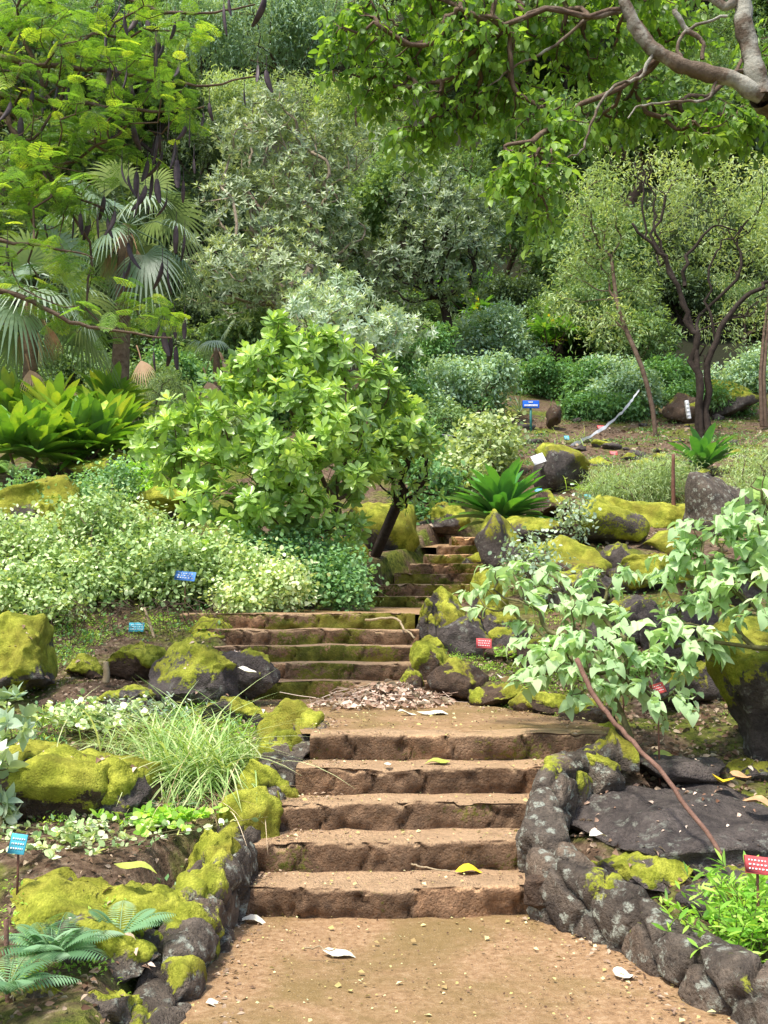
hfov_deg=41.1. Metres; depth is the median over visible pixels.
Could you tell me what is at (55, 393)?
strap leaved plant
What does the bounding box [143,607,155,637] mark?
stake
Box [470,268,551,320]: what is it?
shrub
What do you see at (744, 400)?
boulder
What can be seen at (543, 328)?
strap leaved plant
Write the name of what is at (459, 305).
strap leaved plant
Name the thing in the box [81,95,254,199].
forest tree
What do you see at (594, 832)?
fallen leaf
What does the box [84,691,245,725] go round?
leafy weed
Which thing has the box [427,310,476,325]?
forest tree
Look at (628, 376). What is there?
shrub
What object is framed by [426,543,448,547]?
path
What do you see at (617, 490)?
boulder
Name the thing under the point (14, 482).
shrub
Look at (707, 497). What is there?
boulder
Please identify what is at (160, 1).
forest tree
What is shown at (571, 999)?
grit
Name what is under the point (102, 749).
stone
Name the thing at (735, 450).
stone
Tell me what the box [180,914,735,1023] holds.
path
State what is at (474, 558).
boulder
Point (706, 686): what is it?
boulder
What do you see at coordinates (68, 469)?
boulder
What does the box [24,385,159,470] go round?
strap leaved plant
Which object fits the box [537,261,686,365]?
shrub
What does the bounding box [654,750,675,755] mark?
fallen leaf
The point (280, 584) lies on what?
leaved shrub
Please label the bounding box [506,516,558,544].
boulder
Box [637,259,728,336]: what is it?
forest tree
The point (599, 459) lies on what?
stone
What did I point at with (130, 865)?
fallen leaf
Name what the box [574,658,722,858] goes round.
long stick
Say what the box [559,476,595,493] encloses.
grass tuft
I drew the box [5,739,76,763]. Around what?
boulder
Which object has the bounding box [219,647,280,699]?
boulder
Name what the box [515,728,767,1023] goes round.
kerb wall
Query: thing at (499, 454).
shrub
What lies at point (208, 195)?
forest tree
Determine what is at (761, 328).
forest tree
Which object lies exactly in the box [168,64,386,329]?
grey green tree
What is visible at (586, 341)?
strap leaved plant
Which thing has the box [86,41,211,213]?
forest tree
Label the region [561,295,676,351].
forest tree
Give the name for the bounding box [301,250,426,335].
forest tree
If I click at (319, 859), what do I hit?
stone stairs
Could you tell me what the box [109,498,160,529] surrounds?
boulder
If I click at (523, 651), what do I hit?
boulder
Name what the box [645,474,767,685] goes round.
heart leaved shrub
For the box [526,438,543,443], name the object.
stone
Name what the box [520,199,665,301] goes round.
forest tree
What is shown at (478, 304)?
strap leaved plant
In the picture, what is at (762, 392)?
slim tree
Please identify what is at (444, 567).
stone stairs
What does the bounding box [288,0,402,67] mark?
forest tree
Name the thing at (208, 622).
boulder
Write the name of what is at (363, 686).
fallen twig
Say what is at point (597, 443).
stone
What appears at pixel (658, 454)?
stone
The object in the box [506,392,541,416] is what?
strap leaved plant
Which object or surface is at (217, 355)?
fan palm
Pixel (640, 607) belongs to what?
boulder
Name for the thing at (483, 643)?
plant label
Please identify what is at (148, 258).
fan palm
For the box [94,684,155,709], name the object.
boulder
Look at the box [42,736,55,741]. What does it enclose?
stone
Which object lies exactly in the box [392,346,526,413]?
shrub
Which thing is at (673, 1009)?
edge litter
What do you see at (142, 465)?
shrub
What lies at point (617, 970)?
fallen leaf
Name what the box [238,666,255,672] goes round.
fallen leaf
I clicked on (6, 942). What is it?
stake
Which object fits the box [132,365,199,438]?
shrub
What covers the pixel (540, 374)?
shrub
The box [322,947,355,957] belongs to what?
fallen leaf
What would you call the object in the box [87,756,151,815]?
boulder
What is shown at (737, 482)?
shrub
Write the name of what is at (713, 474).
stone
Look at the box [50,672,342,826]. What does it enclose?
grass clump
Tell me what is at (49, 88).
forest tree
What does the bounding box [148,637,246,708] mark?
boulder
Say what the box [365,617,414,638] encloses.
fallen twig
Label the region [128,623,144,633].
plant label
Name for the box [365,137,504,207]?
forest tree
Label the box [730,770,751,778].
fallen leaf
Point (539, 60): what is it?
forest tree
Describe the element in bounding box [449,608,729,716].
moss tufts
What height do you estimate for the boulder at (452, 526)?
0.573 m
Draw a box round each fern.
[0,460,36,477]
[0,912,108,962]
[0,951,80,994]
[88,900,175,938]
[170,800,196,807]
[186,539,215,555]
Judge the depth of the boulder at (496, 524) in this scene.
13.32 m
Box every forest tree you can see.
[0,0,101,60]
[0,43,70,205]
[0,110,125,232]
[0,154,147,217]
[0,173,139,290]
[0,203,91,328]
[3,293,142,356]
[16,202,113,303]
[17,263,114,311]
[27,27,128,122]
[33,0,168,61]
[80,0,235,57]
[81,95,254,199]
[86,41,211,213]
[97,312,211,365]
[101,266,179,312]
[102,178,266,305]
[127,161,253,287]
[133,93,271,252]
[136,285,222,330]
[219,0,376,68]
[272,181,380,276]
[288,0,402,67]
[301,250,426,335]
[334,147,504,289]
[356,19,499,151]
[357,281,440,325]
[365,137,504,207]
[390,0,496,31]
[401,161,579,288]
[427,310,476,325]
[467,95,634,223]
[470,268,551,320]
[486,0,627,116]
[511,44,737,285]
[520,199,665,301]
[521,285,592,353]
[544,9,673,100]
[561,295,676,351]
[566,168,767,322]
[626,0,697,77]
[630,83,767,207]
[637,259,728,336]
[666,0,767,74]
[680,25,767,91]
[701,270,767,342]
[711,178,767,273]
[716,138,767,216]
[719,0,767,43]
[739,291,767,338]
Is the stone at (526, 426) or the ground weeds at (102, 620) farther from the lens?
the stone at (526, 426)
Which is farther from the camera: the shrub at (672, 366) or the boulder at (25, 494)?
the shrub at (672, 366)
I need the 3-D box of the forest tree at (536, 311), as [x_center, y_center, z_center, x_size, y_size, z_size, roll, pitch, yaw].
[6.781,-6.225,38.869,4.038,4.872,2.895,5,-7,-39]
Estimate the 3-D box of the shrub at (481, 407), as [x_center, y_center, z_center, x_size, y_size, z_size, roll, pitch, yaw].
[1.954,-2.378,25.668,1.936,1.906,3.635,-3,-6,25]
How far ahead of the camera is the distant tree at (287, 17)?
65.34 m
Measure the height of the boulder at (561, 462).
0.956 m
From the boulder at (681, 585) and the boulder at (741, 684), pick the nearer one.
the boulder at (741, 684)
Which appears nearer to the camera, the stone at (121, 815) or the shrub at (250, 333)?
the stone at (121, 815)
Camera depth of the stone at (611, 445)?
21.83 m
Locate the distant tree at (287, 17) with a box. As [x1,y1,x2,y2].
[144,0,358,210]
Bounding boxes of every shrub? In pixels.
[0,333,134,387]
[0,354,67,386]
[0,466,88,501]
[0,501,112,630]
[33,450,150,522]
[43,476,222,618]
[77,353,190,402]
[84,476,189,521]
[97,445,185,491]
[132,335,221,394]
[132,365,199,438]
[144,519,306,607]
[148,394,244,445]
[173,296,299,372]
[198,537,332,613]
[206,372,310,428]
[226,521,388,611]
[281,264,438,369]
[297,386,404,454]
[347,413,446,467]
[355,316,473,417]
[370,426,444,556]
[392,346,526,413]
[398,390,484,442]
[398,429,483,480]
[401,446,469,539]
[430,293,551,364]
[430,399,529,495]
[433,389,513,419]
[452,545,744,738]
[488,517,578,602]
[510,346,619,398]
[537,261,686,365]
[540,478,600,544]
[550,383,650,422]
[572,350,671,416]
[573,445,712,502]
[643,349,702,403]
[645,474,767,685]
[661,368,758,417]
[703,338,767,392]
[708,431,767,515]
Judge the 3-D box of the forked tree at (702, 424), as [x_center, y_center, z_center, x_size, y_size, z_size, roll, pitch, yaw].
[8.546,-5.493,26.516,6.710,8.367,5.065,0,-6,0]
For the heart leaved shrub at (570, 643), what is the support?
on the ground
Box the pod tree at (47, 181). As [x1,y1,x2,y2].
[0,0,273,371]
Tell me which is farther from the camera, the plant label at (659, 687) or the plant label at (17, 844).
the plant label at (659, 687)
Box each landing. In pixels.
[252,699,609,733]
[254,607,420,614]
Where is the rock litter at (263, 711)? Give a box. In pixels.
[3,607,766,998]
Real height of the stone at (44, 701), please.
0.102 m
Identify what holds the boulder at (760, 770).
on the ground
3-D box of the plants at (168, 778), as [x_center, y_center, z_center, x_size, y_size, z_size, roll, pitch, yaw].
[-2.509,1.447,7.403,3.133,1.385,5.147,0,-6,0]
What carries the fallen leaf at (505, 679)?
on the ground
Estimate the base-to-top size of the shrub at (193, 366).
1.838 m
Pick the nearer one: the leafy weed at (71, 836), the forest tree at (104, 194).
the leafy weed at (71, 836)
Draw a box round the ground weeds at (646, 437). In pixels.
[424,413,767,660]
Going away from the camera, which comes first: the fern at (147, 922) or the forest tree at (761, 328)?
the fern at (147, 922)
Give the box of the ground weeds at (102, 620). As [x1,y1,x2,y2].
[11,401,335,644]
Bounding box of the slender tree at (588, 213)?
[533,152,668,436]
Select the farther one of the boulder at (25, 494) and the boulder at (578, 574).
the boulder at (25, 494)
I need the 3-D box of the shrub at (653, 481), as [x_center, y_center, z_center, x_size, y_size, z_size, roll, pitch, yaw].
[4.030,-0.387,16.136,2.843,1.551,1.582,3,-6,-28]
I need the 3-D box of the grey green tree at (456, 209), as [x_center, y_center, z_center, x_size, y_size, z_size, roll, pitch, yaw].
[2.094,-8.335,33.454,6.002,7.954,4.667,5,-8,-43]
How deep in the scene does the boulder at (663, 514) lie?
14.73 m
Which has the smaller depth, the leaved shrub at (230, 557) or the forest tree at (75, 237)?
the leaved shrub at (230, 557)
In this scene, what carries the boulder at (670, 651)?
on the ground
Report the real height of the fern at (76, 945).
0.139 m
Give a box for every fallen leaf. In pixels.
[115,861,155,872]
[206,998,217,1005]
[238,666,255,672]
[242,914,265,923]
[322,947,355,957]
[398,709,415,714]
[417,710,447,714]
[425,758,449,763]
[455,863,481,872]
[497,674,508,681]
[589,829,605,835]
[613,966,632,977]
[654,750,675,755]
[712,774,734,782]
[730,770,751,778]
[743,795,767,805]
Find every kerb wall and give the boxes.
[128,698,329,1023]
[399,639,627,740]
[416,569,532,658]
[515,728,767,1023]
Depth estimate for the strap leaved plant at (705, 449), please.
17.95 m
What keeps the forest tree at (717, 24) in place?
on the ground
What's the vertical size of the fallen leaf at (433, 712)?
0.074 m
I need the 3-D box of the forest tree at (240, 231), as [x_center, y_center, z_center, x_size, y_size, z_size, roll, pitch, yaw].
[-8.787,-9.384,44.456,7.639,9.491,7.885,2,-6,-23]
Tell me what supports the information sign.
on the ground
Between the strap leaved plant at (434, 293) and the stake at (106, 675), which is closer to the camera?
the stake at (106, 675)
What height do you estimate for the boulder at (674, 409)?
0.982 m
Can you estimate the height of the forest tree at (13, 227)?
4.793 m
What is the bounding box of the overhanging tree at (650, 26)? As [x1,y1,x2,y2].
[308,0,767,261]
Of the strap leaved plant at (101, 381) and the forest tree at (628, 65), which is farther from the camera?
the forest tree at (628, 65)
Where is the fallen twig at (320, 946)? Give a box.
[304,945,335,951]
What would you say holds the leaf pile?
on the landing at (501, 719)
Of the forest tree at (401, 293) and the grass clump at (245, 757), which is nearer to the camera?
the grass clump at (245, 757)
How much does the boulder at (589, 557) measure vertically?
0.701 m
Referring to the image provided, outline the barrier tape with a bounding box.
[570,390,638,445]
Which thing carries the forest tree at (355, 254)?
on the ground
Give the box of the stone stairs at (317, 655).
[180,612,432,705]
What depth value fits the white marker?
25.86 m
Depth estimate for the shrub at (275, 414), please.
22.87 m
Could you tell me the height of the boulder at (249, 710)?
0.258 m
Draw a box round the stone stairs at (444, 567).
[360,536,488,617]
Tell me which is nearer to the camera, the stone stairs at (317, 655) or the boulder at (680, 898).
the boulder at (680, 898)
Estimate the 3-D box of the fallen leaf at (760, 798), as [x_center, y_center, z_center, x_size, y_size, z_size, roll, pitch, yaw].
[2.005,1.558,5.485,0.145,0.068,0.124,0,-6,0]
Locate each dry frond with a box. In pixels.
[20,354,44,391]
[131,345,155,386]
[200,367,218,401]
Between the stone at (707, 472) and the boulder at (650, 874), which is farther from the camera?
the stone at (707, 472)
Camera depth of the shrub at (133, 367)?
23.53 m
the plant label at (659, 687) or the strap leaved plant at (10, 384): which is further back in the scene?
the strap leaved plant at (10, 384)
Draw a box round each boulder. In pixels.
[0,474,85,542]
[0,610,57,692]
[0,743,168,820]
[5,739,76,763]
[10,867,173,940]
[25,983,142,1023]
[59,915,160,983]
[62,452,128,482]
[65,653,102,678]
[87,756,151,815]
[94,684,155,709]
[107,640,166,680]
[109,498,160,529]
[132,486,186,519]
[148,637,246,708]
[188,616,232,638]
[200,695,267,726]
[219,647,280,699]
[333,536,368,559]
[339,502,419,551]
[417,501,470,534]
[462,552,481,563]
[474,509,521,567]
[484,644,516,661]
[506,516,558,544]
[516,636,568,667]
[523,535,611,576]
[526,488,570,516]
[531,443,590,491]
[546,405,561,428]
[547,563,627,611]
[553,494,649,543]
[570,783,767,883]
[587,594,659,649]
[591,851,693,894]
[594,476,638,499]
[600,542,633,567]
[602,495,684,527]
[608,552,669,593]
[637,527,689,553]
[639,604,718,668]
[639,754,725,785]
[650,660,722,706]
[662,392,695,422]
[668,568,724,595]
[675,865,755,922]
[682,471,757,532]
[698,616,767,652]
[703,637,767,760]
[709,379,758,416]
[724,569,767,607]
[726,757,767,780]
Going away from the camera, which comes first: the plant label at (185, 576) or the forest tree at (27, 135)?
the plant label at (185, 576)
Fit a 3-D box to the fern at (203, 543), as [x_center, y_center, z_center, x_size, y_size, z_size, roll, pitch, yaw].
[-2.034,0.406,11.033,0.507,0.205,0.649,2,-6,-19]
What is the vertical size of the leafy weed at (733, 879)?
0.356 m
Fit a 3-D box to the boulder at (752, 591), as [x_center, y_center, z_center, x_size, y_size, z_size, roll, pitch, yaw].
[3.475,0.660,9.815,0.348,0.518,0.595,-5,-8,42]
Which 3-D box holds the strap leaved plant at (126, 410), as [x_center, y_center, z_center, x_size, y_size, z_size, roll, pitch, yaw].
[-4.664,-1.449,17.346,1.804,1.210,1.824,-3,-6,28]
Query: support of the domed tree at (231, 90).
on the ground
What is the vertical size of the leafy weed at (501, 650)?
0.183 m
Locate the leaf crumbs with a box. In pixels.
[184,699,729,1023]
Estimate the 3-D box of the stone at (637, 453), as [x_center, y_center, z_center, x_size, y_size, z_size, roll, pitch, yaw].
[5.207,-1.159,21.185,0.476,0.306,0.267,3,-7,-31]
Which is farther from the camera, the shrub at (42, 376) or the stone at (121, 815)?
the shrub at (42, 376)
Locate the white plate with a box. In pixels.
[531,453,545,464]
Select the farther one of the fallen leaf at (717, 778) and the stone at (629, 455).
the stone at (629, 455)
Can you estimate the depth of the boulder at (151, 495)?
13.77 m
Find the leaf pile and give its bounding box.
[280,679,467,711]
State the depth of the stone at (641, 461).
19.34 m
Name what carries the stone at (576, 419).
on the ground
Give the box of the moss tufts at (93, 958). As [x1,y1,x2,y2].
[0,604,257,993]
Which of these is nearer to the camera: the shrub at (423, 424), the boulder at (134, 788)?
the boulder at (134, 788)
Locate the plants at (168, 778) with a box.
[0,617,259,884]
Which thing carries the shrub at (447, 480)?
on the ground
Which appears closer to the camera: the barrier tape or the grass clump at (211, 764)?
the grass clump at (211, 764)
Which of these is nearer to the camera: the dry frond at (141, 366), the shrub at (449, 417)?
the dry frond at (141, 366)
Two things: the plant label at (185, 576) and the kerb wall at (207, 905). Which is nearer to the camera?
the kerb wall at (207, 905)
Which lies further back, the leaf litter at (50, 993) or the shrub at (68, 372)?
the shrub at (68, 372)
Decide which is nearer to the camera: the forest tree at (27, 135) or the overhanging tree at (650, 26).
the overhanging tree at (650, 26)
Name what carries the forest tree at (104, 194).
on the ground
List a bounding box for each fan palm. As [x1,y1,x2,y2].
[0,220,128,411]
[36,158,211,389]
[182,318,235,390]
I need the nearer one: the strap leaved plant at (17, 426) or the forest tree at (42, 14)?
the strap leaved plant at (17, 426)
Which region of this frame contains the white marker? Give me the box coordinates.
[684,400,690,418]
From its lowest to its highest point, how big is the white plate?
0.243 m
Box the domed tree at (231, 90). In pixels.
[197,61,415,274]
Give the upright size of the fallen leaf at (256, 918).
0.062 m
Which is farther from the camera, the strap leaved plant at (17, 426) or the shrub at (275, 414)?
the shrub at (275, 414)
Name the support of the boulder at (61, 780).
on the ground
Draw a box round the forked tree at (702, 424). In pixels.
[592,133,767,438]
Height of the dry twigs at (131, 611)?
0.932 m
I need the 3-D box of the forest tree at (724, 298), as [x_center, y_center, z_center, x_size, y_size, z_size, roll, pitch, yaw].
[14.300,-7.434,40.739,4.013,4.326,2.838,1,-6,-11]
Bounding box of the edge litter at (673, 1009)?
[212,700,694,1023]
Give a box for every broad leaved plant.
[0,682,40,765]
[0,739,28,831]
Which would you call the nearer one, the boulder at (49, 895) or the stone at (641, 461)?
the boulder at (49, 895)
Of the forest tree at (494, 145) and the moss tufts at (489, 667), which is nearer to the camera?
the moss tufts at (489, 667)
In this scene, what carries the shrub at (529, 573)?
on the ground
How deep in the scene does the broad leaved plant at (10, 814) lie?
5.32 m
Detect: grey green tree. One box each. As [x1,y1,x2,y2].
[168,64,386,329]
[346,142,511,359]
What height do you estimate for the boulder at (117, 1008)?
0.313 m
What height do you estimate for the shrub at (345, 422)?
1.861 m
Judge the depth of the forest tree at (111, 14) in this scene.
83.70 m
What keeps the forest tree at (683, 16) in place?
on the ground
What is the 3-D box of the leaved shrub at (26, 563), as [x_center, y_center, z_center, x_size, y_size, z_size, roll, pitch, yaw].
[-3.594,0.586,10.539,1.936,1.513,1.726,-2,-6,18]
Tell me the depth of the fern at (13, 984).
3.58 m
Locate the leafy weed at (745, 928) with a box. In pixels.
[652,861,767,963]
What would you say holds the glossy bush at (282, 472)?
on the ground
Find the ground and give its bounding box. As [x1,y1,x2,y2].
[0,0,767,1023]
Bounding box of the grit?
[229,702,729,1023]
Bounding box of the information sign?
[522,401,538,430]
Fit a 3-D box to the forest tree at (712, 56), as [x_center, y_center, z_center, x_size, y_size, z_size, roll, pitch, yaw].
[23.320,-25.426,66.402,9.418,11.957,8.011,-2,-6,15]
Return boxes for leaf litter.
[0,603,258,1023]
[422,415,767,626]
[447,604,767,958]
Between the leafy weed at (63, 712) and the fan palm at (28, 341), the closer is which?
the leafy weed at (63, 712)
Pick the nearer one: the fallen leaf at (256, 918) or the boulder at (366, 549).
the fallen leaf at (256, 918)
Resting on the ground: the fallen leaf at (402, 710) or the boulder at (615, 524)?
the boulder at (615, 524)
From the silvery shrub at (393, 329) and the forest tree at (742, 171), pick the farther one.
the forest tree at (742, 171)
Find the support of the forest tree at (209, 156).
on the ground
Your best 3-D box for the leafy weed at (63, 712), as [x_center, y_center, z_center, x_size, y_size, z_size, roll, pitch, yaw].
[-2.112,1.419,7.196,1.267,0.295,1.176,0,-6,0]
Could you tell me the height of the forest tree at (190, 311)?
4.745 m
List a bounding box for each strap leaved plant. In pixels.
[0,364,47,412]
[0,393,100,483]
[11,371,97,447]
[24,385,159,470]
[66,387,159,456]
[75,361,158,430]
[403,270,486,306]
[405,279,463,311]
[439,457,558,530]
[442,267,501,311]
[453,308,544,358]
[458,293,574,320]
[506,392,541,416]
[524,304,585,360]
[556,308,654,350]
[575,320,654,356]
[667,422,741,468]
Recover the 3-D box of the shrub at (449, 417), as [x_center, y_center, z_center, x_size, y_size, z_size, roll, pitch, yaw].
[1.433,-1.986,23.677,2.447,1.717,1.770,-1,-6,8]
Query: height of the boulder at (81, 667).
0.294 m
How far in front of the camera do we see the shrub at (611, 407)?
26.95 m
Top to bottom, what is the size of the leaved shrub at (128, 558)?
1.754 m
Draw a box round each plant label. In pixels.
[7,833,28,894]
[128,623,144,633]
[174,571,195,612]
[476,638,491,660]
[649,682,666,784]
[744,855,767,959]
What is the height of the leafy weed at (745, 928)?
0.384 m
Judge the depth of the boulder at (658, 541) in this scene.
13.09 m
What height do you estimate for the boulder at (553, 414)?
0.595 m
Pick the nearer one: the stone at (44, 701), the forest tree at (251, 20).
the stone at (44, 701)
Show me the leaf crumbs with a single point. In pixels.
(338, 984)
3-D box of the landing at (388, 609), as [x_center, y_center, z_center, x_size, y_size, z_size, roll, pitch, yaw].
[-0.136,1.107,11.565,2.026,0.106,3.846,-2,-6,19]
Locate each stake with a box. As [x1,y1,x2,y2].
[3,919,10,1002]
[102,661,109,683]
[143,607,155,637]
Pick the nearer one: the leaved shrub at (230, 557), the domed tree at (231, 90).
the leaved shrub at (230, 557)
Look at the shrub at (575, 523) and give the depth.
12.99 m
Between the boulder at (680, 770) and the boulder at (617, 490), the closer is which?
the boulder at (680, 770)
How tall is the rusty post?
1.004 m
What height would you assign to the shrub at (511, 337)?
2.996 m
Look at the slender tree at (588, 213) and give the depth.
25.50 m
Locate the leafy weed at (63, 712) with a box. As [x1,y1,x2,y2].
[0,688,187,738]
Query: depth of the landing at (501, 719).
7.25 m
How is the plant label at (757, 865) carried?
on the ground
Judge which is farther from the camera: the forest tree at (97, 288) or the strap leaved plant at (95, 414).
the forest tree at (97, 288)
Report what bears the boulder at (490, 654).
on the ground
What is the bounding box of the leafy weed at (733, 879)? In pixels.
[692,848,767,943]
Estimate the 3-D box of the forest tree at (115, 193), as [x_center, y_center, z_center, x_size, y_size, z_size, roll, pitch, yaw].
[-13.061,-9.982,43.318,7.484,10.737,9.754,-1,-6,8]
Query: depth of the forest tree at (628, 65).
69.39 m
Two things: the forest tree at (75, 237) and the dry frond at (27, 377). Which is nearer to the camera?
the dry frond at (27, 377)
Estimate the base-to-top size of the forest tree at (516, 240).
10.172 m
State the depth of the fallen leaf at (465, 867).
5.38 m
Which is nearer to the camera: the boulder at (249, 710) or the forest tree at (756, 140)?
the boulder at (249, 710)
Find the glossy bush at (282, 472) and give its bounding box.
[120,308,442,550]
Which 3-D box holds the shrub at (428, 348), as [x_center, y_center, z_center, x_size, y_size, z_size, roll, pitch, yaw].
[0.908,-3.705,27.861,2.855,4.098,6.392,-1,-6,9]
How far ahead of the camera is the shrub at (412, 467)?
19.21 m
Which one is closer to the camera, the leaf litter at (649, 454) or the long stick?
the long stick
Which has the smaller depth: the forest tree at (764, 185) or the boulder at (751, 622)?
the boulder at (751, 622)
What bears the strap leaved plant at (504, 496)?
on the ground
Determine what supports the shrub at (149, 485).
on the ground
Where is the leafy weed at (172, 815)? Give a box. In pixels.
[89,800,228,836]
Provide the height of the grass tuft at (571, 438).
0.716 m
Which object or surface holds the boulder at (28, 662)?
on the ground
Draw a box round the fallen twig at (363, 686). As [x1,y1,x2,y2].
[354,683,382,691]
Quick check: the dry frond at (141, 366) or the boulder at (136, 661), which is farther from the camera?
the dry frond at (141, 366)
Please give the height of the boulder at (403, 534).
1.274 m
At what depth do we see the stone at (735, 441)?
22.57 m
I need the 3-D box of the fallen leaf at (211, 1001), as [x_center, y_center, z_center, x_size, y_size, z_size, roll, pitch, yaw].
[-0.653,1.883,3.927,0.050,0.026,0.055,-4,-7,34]
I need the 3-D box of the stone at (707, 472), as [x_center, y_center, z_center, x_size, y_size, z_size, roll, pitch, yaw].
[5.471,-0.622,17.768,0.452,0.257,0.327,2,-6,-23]
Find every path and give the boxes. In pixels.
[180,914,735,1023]
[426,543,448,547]
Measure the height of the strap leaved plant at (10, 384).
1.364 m
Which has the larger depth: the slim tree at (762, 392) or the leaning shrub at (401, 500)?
the slim tree at (762, 392)
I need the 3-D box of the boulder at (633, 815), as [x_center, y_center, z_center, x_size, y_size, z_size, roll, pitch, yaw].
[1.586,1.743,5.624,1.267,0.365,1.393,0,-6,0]
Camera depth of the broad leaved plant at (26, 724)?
6.29 m
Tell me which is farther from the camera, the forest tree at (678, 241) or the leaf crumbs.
the forest tree at (678, 241)
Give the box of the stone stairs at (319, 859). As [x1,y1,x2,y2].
[245,728,607,918]
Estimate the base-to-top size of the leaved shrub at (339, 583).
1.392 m
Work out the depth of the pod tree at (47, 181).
7.79 m
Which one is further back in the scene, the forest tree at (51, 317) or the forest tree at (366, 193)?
the forest tree at (366, 193)
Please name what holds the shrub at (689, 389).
on the ground
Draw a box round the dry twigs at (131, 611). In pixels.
[36,594,236,647]
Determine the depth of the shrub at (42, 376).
22.11 m
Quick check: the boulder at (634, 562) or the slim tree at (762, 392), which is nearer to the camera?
the boulder at (634, 562)
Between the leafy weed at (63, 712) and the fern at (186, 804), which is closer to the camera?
the fern at (186, 804)
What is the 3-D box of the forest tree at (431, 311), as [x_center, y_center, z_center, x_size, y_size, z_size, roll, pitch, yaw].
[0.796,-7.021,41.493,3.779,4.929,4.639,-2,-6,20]
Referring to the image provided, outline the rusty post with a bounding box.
[671,454,675,505]
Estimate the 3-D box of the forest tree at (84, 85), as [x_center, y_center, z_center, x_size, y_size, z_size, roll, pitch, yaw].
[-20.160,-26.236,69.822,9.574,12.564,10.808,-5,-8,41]
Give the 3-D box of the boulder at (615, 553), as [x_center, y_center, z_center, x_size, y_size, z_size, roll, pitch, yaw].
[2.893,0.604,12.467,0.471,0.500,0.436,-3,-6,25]
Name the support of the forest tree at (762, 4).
on the ground
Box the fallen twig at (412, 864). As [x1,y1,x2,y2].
[411,863,450,871]
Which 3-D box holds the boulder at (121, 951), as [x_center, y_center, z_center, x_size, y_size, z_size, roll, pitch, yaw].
[-1.087,1.756,4.084,0.388,0.301,0.306,0,-6,0]
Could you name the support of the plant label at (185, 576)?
on the ground
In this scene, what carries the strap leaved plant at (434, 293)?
on the ground
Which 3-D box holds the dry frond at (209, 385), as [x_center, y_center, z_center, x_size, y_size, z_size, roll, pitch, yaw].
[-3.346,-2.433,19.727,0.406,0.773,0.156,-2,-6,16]
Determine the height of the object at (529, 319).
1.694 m
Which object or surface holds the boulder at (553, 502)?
on the ground
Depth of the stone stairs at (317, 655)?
9.36 m
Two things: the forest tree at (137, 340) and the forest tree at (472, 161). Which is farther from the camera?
the forest tree at (472, 161)
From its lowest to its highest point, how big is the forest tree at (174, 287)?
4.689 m
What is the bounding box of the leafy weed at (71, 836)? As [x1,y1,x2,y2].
[0,802,264,859]
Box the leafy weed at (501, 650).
[493,645,517,660]
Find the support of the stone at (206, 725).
on the ground
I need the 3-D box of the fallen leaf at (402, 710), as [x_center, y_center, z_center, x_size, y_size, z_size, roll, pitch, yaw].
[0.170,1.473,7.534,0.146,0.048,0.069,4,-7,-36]
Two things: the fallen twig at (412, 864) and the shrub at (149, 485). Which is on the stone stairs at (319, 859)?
the fallen twig at (412, 864)
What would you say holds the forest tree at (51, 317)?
on the ground
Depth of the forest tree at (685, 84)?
52.72 m
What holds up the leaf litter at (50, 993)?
on the ground
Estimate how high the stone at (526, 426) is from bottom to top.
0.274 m
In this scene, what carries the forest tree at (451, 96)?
on the ground
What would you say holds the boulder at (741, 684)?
on the ground
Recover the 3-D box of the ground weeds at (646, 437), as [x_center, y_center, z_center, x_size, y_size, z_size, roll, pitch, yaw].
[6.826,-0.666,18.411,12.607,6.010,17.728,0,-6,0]
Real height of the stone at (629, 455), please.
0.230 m
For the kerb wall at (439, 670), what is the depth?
8.42 m
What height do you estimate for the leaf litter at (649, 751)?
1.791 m
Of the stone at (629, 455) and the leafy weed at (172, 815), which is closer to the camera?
the leafy weed at (172, 815)
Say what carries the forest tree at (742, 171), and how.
on the ground
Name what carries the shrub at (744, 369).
on the ground
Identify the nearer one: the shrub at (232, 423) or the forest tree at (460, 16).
the shrub at (232, 423)
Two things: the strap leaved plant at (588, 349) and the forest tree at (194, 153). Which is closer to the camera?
the strap leaved plant at (588, 349)
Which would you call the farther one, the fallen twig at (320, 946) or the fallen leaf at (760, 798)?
the fallen leaf at (760, 798)
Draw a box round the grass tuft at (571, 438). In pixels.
[541,427,606,444]
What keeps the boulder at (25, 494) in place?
on the ground
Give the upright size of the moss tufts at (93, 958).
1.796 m
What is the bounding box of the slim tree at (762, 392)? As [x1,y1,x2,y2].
[736,185,767,426]
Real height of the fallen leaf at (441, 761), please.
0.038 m
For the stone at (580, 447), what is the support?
on the ground
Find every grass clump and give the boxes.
[40,749,305,849]
[49,686,260,756]
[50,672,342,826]
[165,711,270,779]
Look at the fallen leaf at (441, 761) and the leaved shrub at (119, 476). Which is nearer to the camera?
the fallen leaf at (441, 761)
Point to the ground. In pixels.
(176, 856)
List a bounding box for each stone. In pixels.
[37,698,56,708]
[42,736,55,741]
[88,746,104,750]
[109,812,124,821]
[200,722,212,728]
[518,423,535,429]
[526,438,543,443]
[572,418,581,422]
[573,445,585,450]
[588,456,612,466]
[591,439,607,447]
[602,442,621,449]
[621,452,637,459]
[627,449,645,456]
[632,458,653,466]
[653,453,665,459]
[686,468,711,475]
[690,468,716,475]
[711,414,724,420]
[722,448,741,457]
[728,440,737,444]
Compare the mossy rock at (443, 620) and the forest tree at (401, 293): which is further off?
the forest tree at (401, 293)
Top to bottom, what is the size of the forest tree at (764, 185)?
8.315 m
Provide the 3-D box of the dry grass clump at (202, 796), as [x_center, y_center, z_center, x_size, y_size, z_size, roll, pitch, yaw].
[-1.167,1.647,5.746,1.622,0.625,1.153,0,-6,0]
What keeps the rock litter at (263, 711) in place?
on the ground

